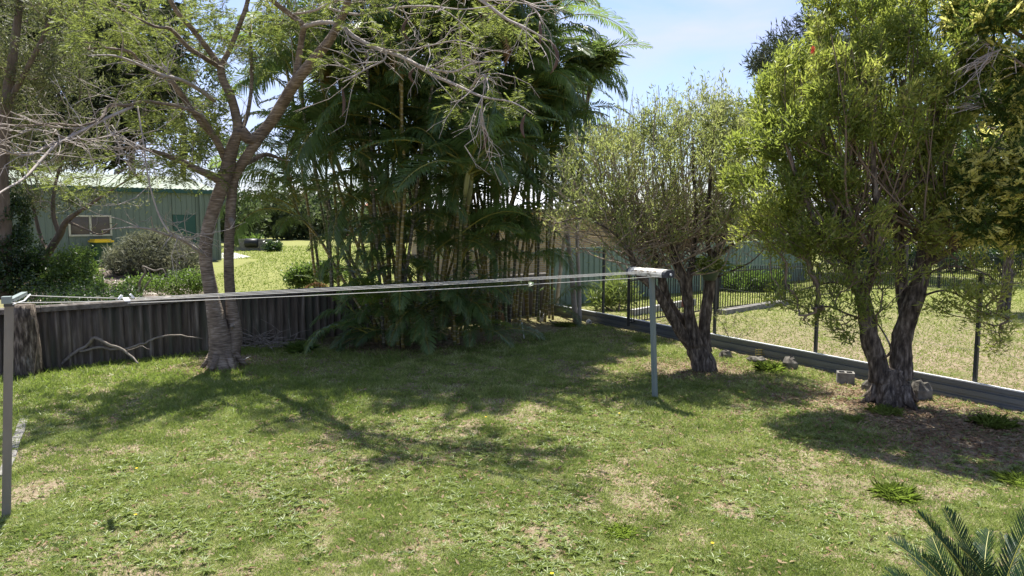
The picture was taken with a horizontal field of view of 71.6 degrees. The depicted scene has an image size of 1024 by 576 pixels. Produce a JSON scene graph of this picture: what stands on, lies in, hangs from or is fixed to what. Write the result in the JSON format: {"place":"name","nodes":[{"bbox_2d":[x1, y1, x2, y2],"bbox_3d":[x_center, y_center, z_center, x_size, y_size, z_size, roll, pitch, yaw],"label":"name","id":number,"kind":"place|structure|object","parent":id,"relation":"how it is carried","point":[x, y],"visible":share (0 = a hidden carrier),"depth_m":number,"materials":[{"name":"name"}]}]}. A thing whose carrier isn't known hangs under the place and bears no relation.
{"place":"outdoors","nodes":[
{"label":"outdoors","id":0,"kind":"place"},
{"bbox_2d":[221,253,247,258],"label":"path","id":1,"kind":"structure","parent":0,"point":[240,255],"depth_m":37.11,"materials":[{"name":"beige concrete"}]},
{"bbox_2d":[244,239,257,247],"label":"black drum","id":2,"kind":"object","parent":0,"point":[250,243],"visible":0.98,"depth_m":42.61,"materials":[{"name":"metal"}]},
{"bbox_2d":[171,245,434,296],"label":"lawn grass","id":3,"kind":"structure","parent":0,"point":[283,251],"depth_m":31.89,"materials":[{"name":"green plant"}]},
{"bbox_2d":[0,235,1023,575],"bbox_3d":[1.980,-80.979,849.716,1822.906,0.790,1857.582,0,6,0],"label":"ground","id":4,"kind":"structure","parent":0,"point":[246,271],"depth_m":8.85,"materials":[{"name":"green plant"}]},
{"bbox_2d":[0,415,29,476],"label":"concrete edging","id":5,"kind":"object","parent":4,"relation":"on","point":[21,433],"visible":0.48,"depth_m":8.71,"materials":[{"name":"white concrete"}]},
{"bbox_2d":[0,181,56,295],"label":"camellia bush","id":6,"kind":"object","parent":4,"relation":"on","point":[19,236],"visible":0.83,"depth_m":16.11,"materials":[{"name":"green plant"}]},
{"bbox_2d":[13,304,44,375],"bbox_3d":[-8.384,0.923,12.263,0.536,1.270,0.551,-2,6,-20],"label":"tree stump","id":7,"kind":"object","parent":4,"relation":"on","point":[27,355],"visible":0.76,"depth_m":12.12,"materials":[{"name":"grey wood"}]},
{"bbox_2d":[1,14,59,169],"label":"gum tree","id":8,"kind":"object","parent":4,"relation":"on","point":[21,146],"visible":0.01,"depth_m":44.56,"materials":[{"name":"green plant"}]},
{"bbox_2d":[0,0,124,299],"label":"dark tree","id":9,"kind":"object","parent":4,"relation":"on","point":[15,83],"visible":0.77,"depth_m":15.62,"materials":[{"name":"green plant"}]},
{"bbox_2d":[24,242,112,301],"bbox_3d":[-10.364,-0.100,16.865,2.261,2.075,1.941,0,6,0],"label":"green bush","id":10,"kind":"object","parent":4,"relation":"on","point":[72,266],"visible":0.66,"depth_m":16.53,"materials":[{"name":"green plant"}]},
{"bbox_2d":[14,276,145,305],"bbox_3d":[-9.111,0.547,15.101,3.570,1.461,2.370,0,6,0],"label":"ground cover shrub","id":11,"kind":"object","parent":4,"relation":"on","point":[90,291],"visible":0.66,"depth_m":15.40,"materials":[{"name":"green plant"}]},
{"bbox_2d":[0,0,162,172],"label":"casuarina tree","id":12,"kind":"object","parent":4,"relation":"on","point":[106,69],"visible":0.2,"depth_m":42.01,"materials":[{"name":"green plant"}]},
{"bbox_2d":[88,239,113,265],"bbox_3d":[-16.668,-1.435,28.861,0.800,1.101,0.720,5,8,43],"label":"wheelie bin","id":13,"kind":"object","parent":4,"relation":"on","point":[97,243],"visible":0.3,"depth_m":28.57,"materials":[{"name":"green plastic"}]},
{"bbox_2d":[9,170,221,267],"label":"green shed","id":14,"kind":"structure","parent":4,"relation":"on","point":[192,205],"depth_m":30.12,"materials":[{"name":"metal"}]},
{"bbox_2d":[67,215,111,235],"bbox_3d":[-17.187,-2.543,28.959,0.070,0.855,1.585,5,8,43],"label":"window","id":15,"kind":"structure","parent":14,"relation":"in","point":[72,230],"depth_m":28.95,"materials":[{"name":"white glass"}]},
{"bbox_2d":[172,215,196,259],"bbox_3d":[-14.614,-2.224,31.780,0.135,2.082,0.989,5,8,43],"label":"door","id":16,"kind":"structure","parent":14,"relation":"in","point":[190,224],"depth_m":31.80,"materials":[{"name":"metal"}]},
{"bbox_2d":[28,269,203,304],"bbox_3d":[-12.277,0.080,22.150,5.483,0.657,11.790,-2,6,-21],"label":"garden bed","id":17,"kind":"object","parent":4,"relation":"on","point":[118,277],"visible":0.1,"depth_m":22.97,"materials":[{"name":"beige soil"}]},
{"bbox_2d":[0,0,149,278],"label":"paperbark tree","id":18,"kind":"object","parent":17,"relation":"on","point":[60,230],"visible":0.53,"depth_m":16.88,"materials":[{"name":"green plant"}]},
{"bbox_2d":[112,269,165,297],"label":"shrub","id":19,"kind":"object","parent":17,"relation":"on","point":[134,280],"visible":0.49,"depth_m":18.36,"materials":[{"name":"green plant"}]},
{"bbox_2d":[92,223,200,278],"bbox_3d":[-12.478,-1.292,24.779,4.151,2.013,3.099,0,6,0],"label":"grevillea bush","id":20,"kind":"object","parent":17,"relation":"on","point":[136,253],"visible":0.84,"depth_m":24.22,"materials":[{"name":"green plant"}]},
{"bbox_2d":[149,262,203,296],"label":"shrub","id":21,"kind":"object","parent":17,"relation":"on","point":[192,282],"visible":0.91,"depth_m":18.22,"materials":[{"name":"green plant"}]},
{"bbox_2d":[138,266,166,293],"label":"bare stem","id":22,"kind":"object","parent":21,"relation":"on","point":[142,277],"visible":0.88,"depth_m":17.97,"materials":[{"name":"wood"}]},
{"bbox_2d":[62,334,202,364],"bbox_3d":[-7.008,1.148,13.174,2.447,0.553,0.757,-3,6,-29],"label":"fallen branch","id":23,"kind":"object","parent":4,"relation":"on","point":[90,341],"visible":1,"depth_m":13.13,"materials":[{"name":"grey wood"}]},
{"bbox_2d":[71,0,207,174],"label":"casuarina tree","id":24,"kind":"object","parent":4,"relation":"on","point":[165,95],"visible":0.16,"depth_m":46.57,"materials":[{"name":"green plant"}]},
{"bbox_2d":[145,34,239,175],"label":"gum tree","id":25,"kind":"object","parent":4,"relation":"on","point":[214,86],"visible":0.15,"depth_m":50.65,"materials":[{"name":"green plant"}]},
{"bbox_2d":[0,343,403,417],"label":"lush grass","id":26,"kind":"structure","parent":4,"relation":"on","point":[197,385],"depth_m":11.38,"materials":[{"name":"green plant"}]},
{"bbox_2d":[220,185,271,241],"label":"distant tree","id":27,"kind":"object","parent":4,"relation":"on","point":[238,211],"visible":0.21,"depth_m":59.03,"materials":[{"name":"green plant"}]},
{"bbox_2d":[235,232,262,246],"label":"hedge","id":28,"kind":"object","parent":4,"relation":"on","point":[256,236],"visible":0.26,"depth_m":45.86,"materials":[{"name":"green plant"}]},
{"bbox_2d":[234,239,271,250],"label":"block wall","id":29,"kind":"structure","parent":4,"relation":"on","point":[244,248],"depth_m":42.85,"materials":[{"name":"concrete"}]},
{"bbox_2d":[261,239,283,251],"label":"shrub","id":30,"kind":"object","parent":4,"relation":"on","point":[272,245],"visible":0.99,"depth_m":41.70,"materials":[{"name":"green plant"}]},
{"bbox_2d":[0,273,546,374],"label":"corrugated fence","id":31,"kind":"object","parent":4,"relation":"on","point":[65,330],"visible":0.34,"depth_m":14.00,"materials":[{"name":"grey metal"}]},
{"bbox_2d":[241,318,312,351],"bbox_3d":[-5.301,0.947,14.806,2.358,0.592,1.118,1,6,12],"label":"brush pile","id":32,"kind":"object","parent":4,"relation":"on","point":[273,341],"visible":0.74,"depth_m":14.82,"materials":[{"name":"wood"}]},
{"bbox_2d":[253,184,326,239],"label":"distant tree","id":33,"kind":"object","parent":4,"relation":"on","point":[298,231],"visible":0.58,"depth_m":64.23,"materials":[{"name":"green plant"}]},
{"bbox_2d":[0,0,598,370],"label":"flame tree","id":34,"kind":"object","parent":4,"relation":"on","point":[225,335],"visible":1,"depth_m":11.45,"materials":[{"name":"green plant"}]},
{"bbox_2d":[281,338,322,354],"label":"grass tuft","id":35,"kind":"object","parent":4,"relation":"on","point":[291,348],"visible":0.83,"depth_m":14.31,"materials":[{"name":"green plant"}]},
{"bbox_2d":[179,0,444,321],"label":"golden cane palm","id":36,"kind":"object","parent":4,"relation":"on","point":[316,283],"visible":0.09,"depth_m":17.19,"materials":[{"name":"green plant"}]},
{"bbox_2d":[280,260,348,288],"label":"lime shrub","id":37,"kind":"object","parent":4,"relation":"on","point":[292,279],"visible":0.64,"depth_m":18.39,"materials":[{"name":"green plant"}]},
{"bbox_2d":[291,175,366,238],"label":"distant tree","id":38,"kind":"object","parent":4,"relation":"on","point":[332,207],"visible":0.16,"depth_m":68.19,"materials":[{"name":"green plant"}]},
{"bbox_2d":[1,267,674,516],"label":"clothesline","id":39,"kind":"object","parent":4,"relation":"on","point":[9,302],"visible":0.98,"depth_m":6.82,"materials":[{"name":"metal"}]},
{"bbox_2d":[343,179,367,223],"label":"distant tree","id":40,"kind":"object","parent":4,"relation":"on","point":[359,199],"visible":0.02,"depth_m":83.11,"materials":[{"name":"green plant"}]},
{"bbox_2d":[192,0,556,355],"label":"golden cane palm","id":41,"kind":"object","parent":4,"relation":"on","point":[364,160],"visible":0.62,"depth_m":14.38,"materials":[{"name":"green plant"}]},
{"bbox_2d":[358,188,433,241],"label":"distant tree","id":42,"kind":"object","parent":4,"relation":"on","point":[382,231],"visible":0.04,"depth_m":57.94,"materials":[{"name":"green plant"}]},
{"bbox_2d":[262,0,577,328],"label":"golden cane palm","id":43,"kind":"object","parent":4,"relation":"on","point":[512,67],"visible":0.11,"depth_m":15.93,"materials":[{"name":"green plant"}]},
{"bbox_2d":[257,0,595,347],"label":"golden cane palm","id":44,"kind":"object","parent":4,"relation":"on","point":[464,163],"visible":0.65,"depth_m":14.41,"materials":[{"name":"green plant"}]},
{"bbox_2d":[349,0,637,335],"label":"golden cane palm","id":45,"kind":"object","parent":4,"relation":"on","point":[527,226],"visible":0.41,"depth_m":16.32,"materials":[{"name":"green plant"}]},
{"bbox_2d":[486,299,507,327],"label":"fallen frond","id":46,"kind":"object","parent":4,"relation":"on","point":[499,312],"visible":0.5,"depth_m":16.98,"materials":[{"name":"brown plant"}]},
{"bbox_2d":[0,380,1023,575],"bbox_3d":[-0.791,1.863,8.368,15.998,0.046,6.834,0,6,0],"label":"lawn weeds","id":47,"kind":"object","parent":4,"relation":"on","point":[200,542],"visible":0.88,"depth_m":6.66,"materials":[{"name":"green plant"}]},
{"bbox_2d":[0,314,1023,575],"bbox_3d":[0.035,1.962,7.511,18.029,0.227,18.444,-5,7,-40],"label":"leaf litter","id":48,"kind":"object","parent":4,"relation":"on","point":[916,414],"visible":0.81,"depth_m":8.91,"materials":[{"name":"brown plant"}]},
{"bbox_2d":[407,182,623,277],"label":"house","id":49,"kind":"structure","parent":4,"relation":"on","point":[542,268],"depth_m":29.63,"materials":[{"name":"beige brick"}]},
{"bbox_2d":[535,145,581,323],"bbox_3d":[1.156,-1.396,18.130,1.346,4.694,1.362,0,6,0],"label":"slender tree","id":50,"kind":"object","parent":4,"relation":"on","point":[573,296],"visible":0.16,"depth_m":18.16,"materials":[{"name":"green plant"}]},
{"bbox_2d":[469,2,652,326],"bbox_3d":[0.492,-3.035,18.356,5.434,8.067,4.467,5,7,40],"label":"golden cane palm","id":51,"kind":"object","parent":4,"relation":"on","point":[568,29],"visible":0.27,"depth_m":17.67,"materials":[{"name":"green plant"}]},
{"bbox_2d":[550,320,575,327],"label":"grass tuft","id":52,"kind":"object","parent":4,"relation":"on","point":[569,324],"visible":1,"depth_m":17.76,"materials":[{"name":"green plant"}]},
{"bbox_2d":[546,164,594,323],"bbox_3d":[1.649,-1.171,18.200,1.444,4.161,1.092,3,6,25],"label":"slender tree","id":53,"kind":"object","parent":4,"relation":"on","point":[579,305],"visible":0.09,"depth_m":18.00,"materials":[{"name":"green plant"}]},
{"bbox_2d":[551,35,629,307],"bbox_3d":[1.753,-2.763,18.312,2.672,7.354,1.719,4,7,38],"label":"dracaena","id":54,"kind":"object","parent":4,"relation":"on","point":[608,61],"visible":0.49,"depth_m":17.61,"materials":[{"name":"green plant"}]},
{"bbox_2d":[581,269,643,311],"bbox_3d":[2.807,0.028,19.802,1.785,1.309,1.453,0,6,0],"label":"garden shrub","id":55,"kind":"object","parent":4,"relation":"on","point":[611,291],"visible":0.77,"depth_m":19.67,"materials":[{"name":"green plant"}]},
{"bbox_2d":[599,521,639,541],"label":"grass tuft","id":56,"kind":"object","parent":4,"relation":"on","point":[624,532],"visible":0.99,"depth_m":6.09,"materials":[{"name":"green plant"}]},
{"bbox_2d":[631,336,647,341],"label":"grass tuft","id":57,"kind":"object","parent":4,"relation":"on","point":[638,340],"visible":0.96,"depth_m":15.66,"materials":[{"name":"green plant"}]},
{"bbox_2d":[534,65,774,372],"bbox_3d":[2.583,-1.167,12.446,4.464,5.491,2.912,0,6,0],"label":"bottlebrush tree","id":58,"kind":"object","parent":4,"relation":"on","point":[691,334],"visible":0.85,"depth_m":12.00,"materials":[{"name":"green plant"}]},
{"bbox_2d":[689,256,743,280],"bbox_3d":[3.527,-0.370,12.400,0.928,0.465,0.877,0,6,0],"label":"fern pot","id":59,"kind":"object","parent":58,"relation":"on","point":[710,277],"visible":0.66,"depth_m":12.26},
{"bbox_2d":[550,240,806,305],"bbox_3d":[6.654,-0.666,24.928,14.510,1.860,0.065,-5,7,-39],"label":"green panel fence","id":60,"kind":"object","parent":4,"relation":"on","point":[593,267],"visible":0.13,"depth_m":22.15,"materials":[{"name":"green metal"}]},
{"bbox_2d":[673,214,737,242],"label":"distant tree","id":61,"kind":"object","parent":4,"relation":"on","point":[702,229],"visible":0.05,"depth_m":68.33,"materials":[{"name":"green plant"}]},
{"bbox_2d":[719,350,731,357],"bbox_3d":[4.166,1.318,13.840,0.284,0.250,0.177,0,6,0],"label":"rock","id":62,"kind":"object","parent":4,"relation":"on","point":[725,353],"visible":0.65,"depth_m":13.77,"materials":[{"name":"grey stone"}]},
{"bbox_2d":[714,304,756,342],"bbox_3d":[4.593,0.792,14.601,0.768,0.891,0.764,-3,6,-24],"label":"sapling","id":63,"kind":"object","parent":4,"relation":"on","point":[724,321],"visible":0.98,"depth_m":14.63,"materials":[{"name":"green plant"}]},
{"bbox_2d":[720,263,763,292],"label":"garden shrub","id":64,"kind":"object","parent":4,"relation":"on","point":[741,277],"visible":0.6,"depth_m":24.61,"materials":[{"name":"green plant"}]},
{"bbox_2d":[717,299,792,314],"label":"kerb","id":65,"kind":"structure","parent":4,"relation":"on","point":[740,309],"depth_m":19.59,"materials":[{"name":"concrete"}]},
{"bbox_2d":[746,355,765,362],"bbox_3d":[4.607,1.370,13.408,0.319,0.201,0.267,-4,7,-35],"label":"rock","id":66,"kind":"object","parent":4,"relation":"on","point":[754,358],"visible":0.58,"depth_m":13.34,"materials":[{"name":"grey stone"}]},
{"bbox_2d":[755,349,764,355],"bbox_3d":[4.865,1.272,13.772,0.290,0.180,0.022,0,6,0],"label":"concrete block","id":67,"kind":"object","parent":4,"relation":"on","point":[758,354],"visible":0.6,"depth_m":13.77,"materials":[{"name":"grey concrete"}]},
{"bbox_2d":[750,360,787,372],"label":"grass tuft","id":68,"kind":"object","parent":4,"relation":"on","point":[768,366],"visible":1,"depth_m":12.51,"materials":[{"name":"green plant"}]},
{"bbox_2d":[749,267,792,292],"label":"garden shrub","id":69,"kind":"object","parent":4,"relation":"on","point":[767,280],"visible":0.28,"depth_m":24.56,"materials":[{"name":"green plant"}]},
{"bbox_2d":[721,199,821,240],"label":"distant tree","id":70,"kind":"object","parent":4,"relation":"on","point":[753,237],"visible":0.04,"depth_m":53.94,"materials":[{"name":"green plant"}]},
{"bbox_2d":[547,304,1023,410],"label":"steel edging","id":71,"kind":"object","parent":4,"relation":"on","point":[993,395],"visible":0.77,"depth_m":12.60,"materials":[{"name":"grey metal"}]},
{"bbox_2d":[556,250,1023,381],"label":"wire fence","id":72,"kind":"object","parent":4,"relation":"on","point":[975,360],"visible":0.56,"depth_m":12.76,"materials":[{"name":"black metal"}]},
{"bbox_2d":[782,354,798,369],"bbox_3d":[4.989,1.391,12.777,0.285,0.416,0.221,0,6,0],"label":"rock","id":73,"kind":"object","parent":4,"relation":"on","point":[789,361],"visible":0.58,"depth_m":12.69,"materials":[{"name":"grey stone"}]},
{"bbox_2d":[564,271,1023,390],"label":"neighbour grass","id":74,"kind":"structure","parent":4,"relation":"on","point":[958,349],"depth_m":16.01,"materials":[{"name":"green plant"}]},
{"bbox_2d":[739,10,894,234],"bbox_3d":[14.215,-6.975,33.484,7.199,12.427,6.702,0,6,0],"label":"pine tree","id":75,"kind":"object","parent":4,"relation":"on","point":[766,49],"visible":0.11,"depth_m":32.66,"materials":[{"name":"green plant"}]},
{"bbox_2d":[627,254,1023,325],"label":"pool fence","id":76,"kind":"object","parent":4,"relation":"on","point":[629,284],"visible":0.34,"depth_m":20.45,"materials":[{"name":"black metal"}]},
{"bbox_2d":[836,370,854,384],"bbox_3d":[5.476,1.473,11.669,0.260,0.190,0.200,2,6,20],"label":"concrete block","id":77,"kind":"object","parent":4,"relation":"on","point":[842,377],"depth_m":11.59,"materials":[{"name":"grey concrete"}]},
{"bbox_2d":[837,413,865,422],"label":"grass tuft","id":78,"kind":"object","parent":4,"relation":"on","point":[859,418],"visible":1,"depth_m":9.54,"materials":[{"name":"green plant"}]},
{"bbox_2d":[816,234,887,276],"bbox_3d":[14.750,-1.522,30.699,2.998,2.268,3.431,0,6,0],"label":"hedge shrub","id":79,"kind":"object","parent":4,"relation":"on","point":[863,250],"visible":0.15,"depth_m":30.20,"materials":[{"name":"green plant"}]},
{"bbox_2d":[861,380,871,389],"bbox_3d":[5.642,1.572,11.215,0.216,0.277,0.145,0,6,0],"label":"rock","id":80,"kind":"object","parent":4,"relation":"on","point":[866,384],"visible":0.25,"depth_m":11.18,"materials":[{"name":"grey stone"}]},
{"bbox_2d":[715,0,1023,410],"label":"bottlebrush tree","id":81,"kind":"object","parent":4,"relation":"on","point":[888,32],"visible":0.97,"depth_m":9.61,"materials":[{"name":"green plant"}]},
{"bbox_2d":[860,402,903,416],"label":"grass tuft","id":82,"kind":"object","parent":4,"relation":"on","point":[888,409],"visible":1,"depth_m":9.84,"materials":[{"name":"green plant"}]},
{"bbox_2d":[865,477,925,506],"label":"grass tuft","id":83,"kind":"object","parent":4,"relation":"on","point":[895,492],"visible":1,"depth_m":6.86,"materials":[{"name":"green plant"}]},
{"bbox_2d":[811,81,983,277],"bbox_3d":[16.064,-4.853,29.715,8.100,8.961,6.913,0,6,0],"label":"shade tree","id":84,"kind":"object","parent":4,"relation":"on","point":[907,249],"visible":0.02,"depth_m":29.50,"materials":[{"name":"green plant"}]},
{"bbox_2d":[865,232,932,273],"bbox_3d":[17.888,-1.685,32.848,2.938,2.179,3.326,0,6,0],"label":"hedge shrub","id":85,"kind":"object","parent":4,"relation":"on","point":[913,253],"visible":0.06,"depth_m":32.13,"materials":[{"name":"green plant"}]},
{"bbox_2d":[911,378,932,400],"bbox_3d":[6.116,1.592,10.633,0.367,0.520,0.254,0,6,0],"label":"rock","id":86,"kind":"object","parent":4,"relation":"on","point":[922,389],"visible":0.52,"depth_m":10.53,"materials":[{"name":"grey stone"}]},
{"bbox_2d":[883,505,1023,575],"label":"sago cycad","id":87,"kind":"object","parent":4,"relation":"on","point":[976,558],"visible":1,"depth_m":4.16,"materials":[{"name":"green plant"}]},
{"bbox_2d":[932,231,988,271],"bbox_3d":[20.903,-1.824,33.757,3.139,2.291,3.384,0,6,0],"label":"hedge shrub","id":88,"kind":"object","parent":4,"relation":"on","point":[954,253],"visible":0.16,"depth_m":33.23,"materials":[{"name":"green plant"}]},
{"bbox_2d":[928,0,1023,256],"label":"golden conifer","id":89,"kind":"object","parent":4,"relation":"on","point":[977,180],"visible":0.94,"depth_m":9.19,"materials":[{"name":"green plant"}]},
{"bbox_2d":[936,30,1023,312],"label":"shade tree","id":90,"kind":"object","parent":4,"relation":"on","point":[1005,267],"visible":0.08,"depth_m":18.99,"materials":[{"name":"green plant"}]},
{"bbox_2d":[963,412,1022,429],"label":"grass tuft","id":91,"kind":"object","parent":4,"relation":"on","point":[988,420],"visible":0.96,"depth_m":9.16,"materials":[{"name":"green plant"}]},
{"bbox_2d":[965,242,1023,275],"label":"hedge shrub","id":92,"kind":"object","parent":4,"relation":"on","point":[995,252],"visible":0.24,"depth_m":31.48,"materials":[{"name":"green plant"}]},
{"bbox_2d":[986,467,1023,488],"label":"grass tuft","id":93,"kind":"object","parent":4,"relation":"on","point":[1013,478],"visible":1,"depth_m":7.29,"materials":[{"name":"green plant"}]},
{"bbox_2d":[17,0,1022,214],"label":"sky","id":94,"kind":"structure","parent":0,"point":[711,36],"materials":[{"name":"blue"}]},
{"bbox_2d":[630,299,695,315],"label":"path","id":95,"kind":"structure","parent":0,"point":[656,308],"depth_m":18.89,"materials":[{"name":"grey concrete"}]},
{"bbox_2d":[861,202,994,255],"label":"house","id":96,"kind":"structure","parent":0,"point":[914,231],"depth_m":47.69,"materials":[{"name":"green metal"}]}
]}

